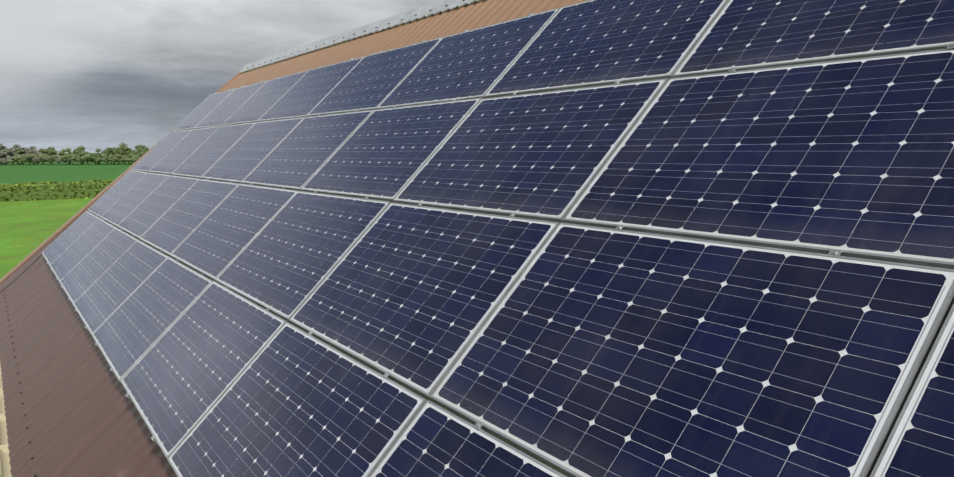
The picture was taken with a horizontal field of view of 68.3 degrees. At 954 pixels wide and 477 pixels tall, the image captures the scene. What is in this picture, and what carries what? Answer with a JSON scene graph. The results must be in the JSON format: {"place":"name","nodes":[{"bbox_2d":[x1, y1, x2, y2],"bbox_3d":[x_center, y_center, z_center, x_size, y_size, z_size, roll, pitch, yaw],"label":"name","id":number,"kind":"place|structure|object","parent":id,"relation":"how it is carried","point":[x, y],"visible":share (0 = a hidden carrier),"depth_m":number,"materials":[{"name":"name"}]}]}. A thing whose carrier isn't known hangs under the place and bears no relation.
{"place":"outdoors","nodes":[
{"label":"outdoors","id":0,"kind":"place"},
{"bbox_2d":[0,153,134,476],"bbox_3d":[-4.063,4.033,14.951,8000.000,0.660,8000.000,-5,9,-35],"label":"ground","id":1,"kind":"structure","parent":0,"point":[27,228],"depth_m":74.71,"materials":[{"name":"green plant"}]},
{"bbox_2d":[0,157,13,164],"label":"wood edge scrub","id":2,"kind":"object","parent":1,"relation":"on","point":[5,160],"visible":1,"depth_m":308.06,"materials":[{"name":"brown plant"}]},
{"bbox_2d":[0,145,18,164],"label":"tree","id":3,"kind":"object","parent":1,"relation":"on","point":[4,152],"visible":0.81,"depth_m":313.14,"materials":[{"name":"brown plant"}]},
{"bbox_2d":[4,155,16,164],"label":"tree","id":4,"kind":"object","parent":1,"relation":"on","point":[10,157],"visible":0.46,"depth_m":311.75,"materials":[{"name":"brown plant"}]},
{"bbox_2d":[10,144,29,164],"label":"tree","id":5,"kind":"object","parent":1,"relation":"on","point":[16,147],"visible":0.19,"depth_m":325.82,"materials":[{"name":"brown plant"}]},
{"bbox_2d":[12,153,32,164],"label":"tree","id":6,"kind":"object","parent":1,"relation":"on","point":[19,158],"visible":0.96,"depth_m":312.27,"materials":[{"name":"green plant"}]},
{"bbox_2d":[22,146,39,163],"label":"tree","id":7,"kind":"object","parent":1,"relation":"on","point":[27,150],"visible":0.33,"depth_m":328.80,"materials":[{"name":"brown plant"}]},
{"bbox_2d":[26,153,35,164],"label":"tree","id":8,"kind":"object","parent":1,"relation":"on","point":[30,161],"visible":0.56,"depth_m":315.52,"materials":[{"name":"green plant"}]},
{"bbox_2d":[25,148,44,164],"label":"tree","id":9,"kind":"object","parent":1,"relation":"on","point":[35,158],"visible":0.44,"depth_m":318.37,"materials":[{"name":"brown plant"}]},
{"bbox_2d":[37,153,47,164],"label":"tree","id":10,"kind":"object","parent":1,"relation":"on","point":[43,158],"visible":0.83,"depth_m":318.79,"materials":[{"name":"green plant"}]},
{"bbox_2d":[39,147,57,164],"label":"tree","id":11,"kind":"object","parent":1,"relation":"on","point":[50,151],"visible":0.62,"depth_m":324.35,"materials":[{"name":"green plant"}]},
{"bbox_2d":[45,154,56,164],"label":"tree","id":12,"kind":"object","parent":1,"relation":"on","point":[50,159],"visible":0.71,"depth_m":320.55,"materials":[{"name":"green plant"}]},
{"bbox_2d":[0,179,113,201],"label":"hedge","id":13,"kind":"object","parent":1,"relation":"on","point":[48,190],"visible":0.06,"depth_m":84.75,"materials":[{"name":"green plant"}]},
{"bbox_2d":[54,153,62,164],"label":"wood edge scrub","id":14,"kind":"object","parent":1,"relation":"on","point":[58,158],"visible":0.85,"depth_m":322.25,"materials":[{"name":"green plant"}]},
{"bbox_2d":[61,155,75,164],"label":"tree","id":15,"kind":"object","parent":1,"relation":"on","point":[64,158],"visible":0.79,"depth_m":323.52,"materials":[{"name":"green plant"}]},
{"bbox_2d":[58,148,80,164],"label":"tree","id":16,"kind":"object","parent":1,"relation":"on","point":[63,151],"visible":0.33,"depth_m":327.64,"materials":[{"name":"green plant"}]},
{"bbox_2d":[64,153,77,163],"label":"tree","id":17,"kind":"object","parent":1,"relation":"on","point":[72,157],"visible":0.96,"depth_m":323.41,"materials":[{"name":"green plant"}]},
{"bbox_2d":[76,155,84,164],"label":"wood edge scrub","id":18,"kind":"object","parent":1,"relation":"on","point":[79,159],"visible":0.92,"depth_m":323.47,"materials":[{"name":"green plant"}]},
{"bbox_2d":[72,147,91,163],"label":"tree","id":19,"kind":"object","parent":1,"relation":"on","point":[80,150],"visible":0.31,"depth_m":332.31,"materials":[{"name":"green plant"}]},
{"bbox_2d":[81,153,92,162],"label":"wood edge scrub","id":20,"kind":"object","parent":1,"relation":"on","point":[87,157],"visible":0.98,"depth_m":324.07,"materials":[{"name":"green plant"}]},
{"bbox_2d":[90,156,98,164],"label":"wood edge scrub","id":21,"kind":"object","parent":1,"relation":"on","point":[94,159],"visible":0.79,"depth_m":326.96,"materials":[{"name":"green plant"}]},
{"bbox_2d":[86,148,108,164],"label":"tree","id":22,"kind":"object","parent":1,"relation":"on","point":[97,156],"visible":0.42,"depth_m":333.90,"materials":[{"name":"green plant"}]},
{"bbox_2d":[100,155,112,163],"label":"wood edge scrub","id":23,"kind":"object","parent":1,"relation":"on","point":[104,158],"visible":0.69,"depth_m":330.17,"materials":[{"name":"green plant"}]},
{"bbox_2d":[101,147,123,156],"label":"tree","id":24,"kind":"object","parent":1,"relation":"on","point":[112,151],"visible":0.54,"depth_m":335.97,"materials":[{"name":"green plant"}]},
{"bbox_2d":[108,153,122,163],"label":"tree","id":25,"kind":"object","parent":1,"relation":"on","point":[114,158],"visible":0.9,"depth_m":331.89,"materials":[{"name":"green plant"}]},
{"bbox_2d":[116,156,123,163],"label":"wood edge scrub","id":26,"kind":"object","parent":1,"relation":"on","point":[119,161],"visible":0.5,"depth_m":335.15,"materials":[{"name":"green plant"}]},
{"bbox_2d":[109,142,131,163],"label":"tree","id":27,"kind":"object","parent":1,"relation":"on","point":[123,147],"visible":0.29,"depth_m":346.02,"materials":[{"name":"green plant"}]},
{"bbox_2d":[125,156,135,163],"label":"wood edge scrub","id":28,"kind":"object","parent":1,"relation":"on","point":[131,159],"visible":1,"depth_m":336.16,"materials":[{"name":"green plant"}]},
{"bbox_2d":[123,151,138,163],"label":"tree","id":29,"kind":"object","parent":1,"relation":"on","point":[129,155],"visible":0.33,"depth_m":340.18,"materials":[{"name":"green plant"}]},
{"bbox_2d":[127,147,146,161],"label":"tree","id":30,"kind":"object","parent":1,"relation":"on","point":[141,154],"visible":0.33,"depth_m":341.79,"materials":[{"name":"green plant"}]},
{"bbox_2d":[126,144,148,154],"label":"tree","id":31,"kind":"object","parent":1,"relation":"on","point":[143,148],"visible":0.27,"depth_m":352.47,"materials":[{"name":"green plant"}]},
{"bbox_2d":[0,0,439,152],"label":"sky","id":32,"kind":"structure","parent":0,"point":[91,74],"materials":[{"name":"grey"}]},
{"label":"barn walls","id":33,"kind":"object","parent":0,"visible":0},
{"bbox_2d":[0,0,587,476],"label":"roof slope","id":34,"kind":"structure","parent":33,"relation":"on","point":[82,416],"depth_m":6.83,"materials":[{"name":"brown metal"}]},
{"bbox_2d":[0,361,11,476],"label":"gutter","id":35,"kind":"object","parent":34,"relation":"on","point":[5,467],"visible":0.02,"depth_m":6.37,"materials":[{"name":"beige plastic"}]},
{"bbox_2d":[2,284,36,476],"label":"roof screws","id":36,"kind":"object","parent":34,"relation":"on","point":[29,442],"visible":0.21,"depth_m":6.85,"materials":[{"name":"grey"}]},
{"bbox_2d":[238,0,481,72],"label":"ridge cap","id":37,"kind":"object","parent":34,"relation":"on","point":[434,8],"visible":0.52,"depth_m":10.31,"materials":[{"name":"grey metal"}]},
{"bbox_2d":[42,13,953,476],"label":"mounting rails","id":38,"kind":"object","parent":34,"relation":"on","point":[480,423],"visible":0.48,"depth_m":3.35,"materials":[{"name":"metal"}]},
{"bbox_2d":[0,254,42,292],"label":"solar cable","id":39,"kind":"object","parent":38,"relation":"attached to","point":[21,274],"visible":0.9,"depth_m":12.13,"materials":[{"name":"black plastic"}]},
{"bbox_2d":[42,211,98,264],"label":"solar panel","id":40,"kind":"object","parent":38,"relation":"on","point":[69,236],"visible":0.98,"depth_m":11.51,"materials":[{"name":"glass"}]},
{"bbox_2d":[49,218,115,280],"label":"solar panel","id":41,"kind":"object","parent":38,"relation":"on","point":[79,249],"visible":0.98,"depth_m":10.15,"materials":[{"name":"glass"}]},
{"bbox_2d":[59,227,137,303],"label":"solar panel","id":42,"kind":"object","parent":38,"relation":"on","point":[81,277],"visible":0.98,"depth_m":8.80,"materials":[{"name":"glass"}]},
{"bbox_2d":[87,170,146,217],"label":"solar panel","id":43,"kind":"object","parent":38,"relation":"on","point":[113,194],"visible":0.98,"depth_m":11.84,"materials":[{"name":"glass"}]},
{"bbox_2d":[73,240,168,334],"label":"solar panel","id":44,"kind":"object","parent":38,"relation":"on","point":[111,289],"visible":0.98,"depth_m":7.42,"materials":[{"name":"glass"}]},
{"bbox_2d":[101,172,169,225],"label":"solar panel","id":45,"kind":"object","parent":38,"relation":"on","point":[130,200],"visible":0.98,"depth_m":10.47,"materials":[{"name":"glass"}]},
{"bbox_2d":[92,257,212,381],"bbox_3d":[-2.879,0.640,6.170,0.998,0.041,1.650,-51,31,-19],"label":"solar panel","id":46,"kind":"object","parent":38,"relation":"on","point":[140,320],"visible":1,"depth_m":6.04,"materials":[{"name":"glass"}]},
{"bbox_2d":[117,175,198,237],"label":"solar panel","id":47,"kind":"object","parent":38,"relation":"on","point":[151,209],"visible":0.98,"depth_m":9.11,"materials":[{"name":"glass"}]},
{"bbox_2d":[130,129,191,171],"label":"solar panel","id":48,"kind":"object","parent":38,"relation":"on","point":[159,151],"visible":0.96,"depth_m":12.17,"materials":[{"name":"glass"}]},
{"bbox_2d":[148,126,219,174],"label":"solar panel","id":49,"kind":"object","parent":38,"relation":"on","point":[181,152],"visible":0.98,"depth_m":10.82,"materials":[{"name":"glass"}]},
{"bbox_2d":[139,179,238,254],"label":"solar panel","id":50,"kind":"object","parent":38,"relation":"on","point":[173,227],"visible":1,"depth_m":7.76,"materials":[{"name":"glass"}]},
{"bbox_2d":[120,281,286,458],"bbox_3d":[-1.924,0.803,4.824,0.998,0.042,1.650,-51,31,-19],"label":"solar panel","id":51,"kind":"object","parent":38,"relation":"on","point":[184,373],"visible":1,"depth_m":4.67,"materials":[{"name":"glass"}]},
{"bbox_2d":[172,88,234,130],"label":"solar panel","id":52,"kind":"object","parent":38,"relation":"on","point":[196,116],"visible":0.96,"depth_m":12.49,"materials":[{"name":"glass"}]},
{"bbox_2d":[171,122,255,178],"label":"solar panel","id":53,"kind":"object","parent":38,"relation":"on","point":[205,156],"visible":0.98,"depth_m":9.44,"materials":[{"name":"glass"}]},
{"bbox_2d":[194,80,267,128],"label":"solar panel","id":54,"kind":"object","parent":38,"relation":"on","point":[229,105],"visible":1,"depth_m":11.14,"materials":[{"name":"glass"}]},
{"bbox_2d":[170,183,296,280],"bbox_3d":[-2.279,-0.109,6.502,0.998,0.042,1.650,-51,31,-19],"label":"solar panel","id":55,"kind":"object","parent":38,"relation":"on","point":[223,234],"visible":1,"depth_m":6.39,"materials":[{"name":"glass"}]},
{"bbox_2d":[201,117,304,182],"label":"solar panel","id":56,"kind":"object","parent":38,"relation":"on","point":[245,155],"visible":0.96,"depth_m":8.09,"materials":[{"name":"glass"}]},
{"bbox_2d":[222,70,308,125],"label":"solar panel","id":57,"kind":"object","parent":38,"relation":"on","point":[257,105],"visible":0.98,"depth_m":9.79,"materials":[{"name":"glass"}]},
{"bbox_2d":[167,322,426,476],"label":"solar panel","id":58,"kind":"object","parent":38,"relation":"on","point":[293,401],"visible":1,"depth_m":3.48,"materials":[{"name":"glass"}]},
{"bbox_2d":[215,191,390,319],"bbox_3d":[-1.329,0.058,5.155,0.998,0.042,1.650,-52,31,-19],"label":"solar panel","id":59,"kind":"object","parent":38,"relation":"on","point":[291,255],"visible":1,"depth_m":5.00,"materials":[{"name":"glass"}]},
{"bbox_2d":[242,110,373,190],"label":"solar panel","id":60,"kind":"object","parent":38,"relation":"on","point":[305,149],"visible":1,"depth_m":6.72,"materials":[{"name":"glass"}]},
{"bbox_2d":[258,57,362,121],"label":"solar panel","id":61,"kind":"object","parent":38,"relation":"on","point":[307,92],"visible":1,"depth_m":8.43,"materials":[{"name":"glass"}]},
{"bbox_2d":[307,37,442,116],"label":"solar panel","id":62,"kind":"object","parent":38,"relation":"on","point":[370,82],"visible":1,"depth_m":7.06,"materials":[{"name":"glass"}]},
{"bbox_2d":[301,98,481,201],"bbox_3d":[-0.724,-0.694,5.487,0.998,0.040,1.650,-52,31,-19],"label":"solar panel","id":63,"kind":"object","parent":38,"relation":"on","point":[385,154],"visible":1,"depth_m":5.34,"materials":[{"name":"glass"}]},
{"bbox_2d":[289,202,559,398],"bbox_3d":[-0.373,0.224,3.801,0.998,0.041,1.650,-51,31,-19],"label":"solar panel","id":64,"kind":"object","parent":38,"relation":"on","point":[411,296],"visible":1,"depth_m":3.60,"materials":[{"name":"glass"}]},
{"bbox_2d":[376,8,559,108],"bbox_3d":[-0.128,-1.441,5.818,0.998,0.041,1.650,-51,31,-19],"label":"solar panel","id":65,"kind":"object","parent":38,"relation":"on","point":[473,63],"visible":1,"depth_m":5.69,"materials":[{"name":"glass"}]},
{"bbox_2d":[370,400,566,476],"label":"solar panel","id":66,"kind":"object","parent":38,"relation":"on","point":[434,440],"visible":1,"depth_m":2.66,"materials":[{"name":"glass"}]},
{"bbox_2d":[393,78,668,222],"bbox_3d":[0.225,-0.525,4.135,0.998,0.040,1.650,-51,31,-19],"label":"solar panel","id":67,"kind":"object","parent":38,"relation":"on","point":[545,156],"visible":0.96,"depth_m":3.95,"materials":[{"name":"glass"}]},
{"bbox_2d":[484,0,728,97],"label":"solar panel","id":68,"kind":"object","parent":38,"relation":"on","point":[589,43],"visible":1,"depth_m":4.34,"materials":[{"name":"glass"}]},
{"bbox_2d":[430,222,953,476],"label":"solar panel","id":69,"kind":"object","parent":38,"relation":"on","point":[592,351],"visible":1,"depth_m":2.26,"materials":[{"name":"glass"}]},
{"bbox_2d":[563,48,953,268],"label":"solar panel","id":70,"kind":"object","parent":38,"relation":"on","point":[853,157],"visible":1,"depth_m":2.65,"materials":[{"name":"glass"}]},
{"bbox_2d":[672,0,953,77],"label":"solar panel","id":71,"kind":"object","parent":38,"relation":"on","point":[740,35],"visible":0.96,"depth_m":3.14,"materials":[{"name":"glass"}]},
{"bbox_2d":[870,303,953,476],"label":"solar panel","id":72,"kind":"object","parent":38,"relation":"on","point":[920,442],"visible":1,"depth_m":1.73,"materials":[{"name":"glass"}]},
{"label":"roof slope","id":73,"kind":"object","parent":33,"relation":"on","visible":0},
{"bbox_2d":[0,72,240,282],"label":"verge flashing","id":74,"kind":"object","parent":73,"relation":"on","point":[33,252],"visible":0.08,"depth_m":13.69,"materials":[{"name":"brown"}]}
]}

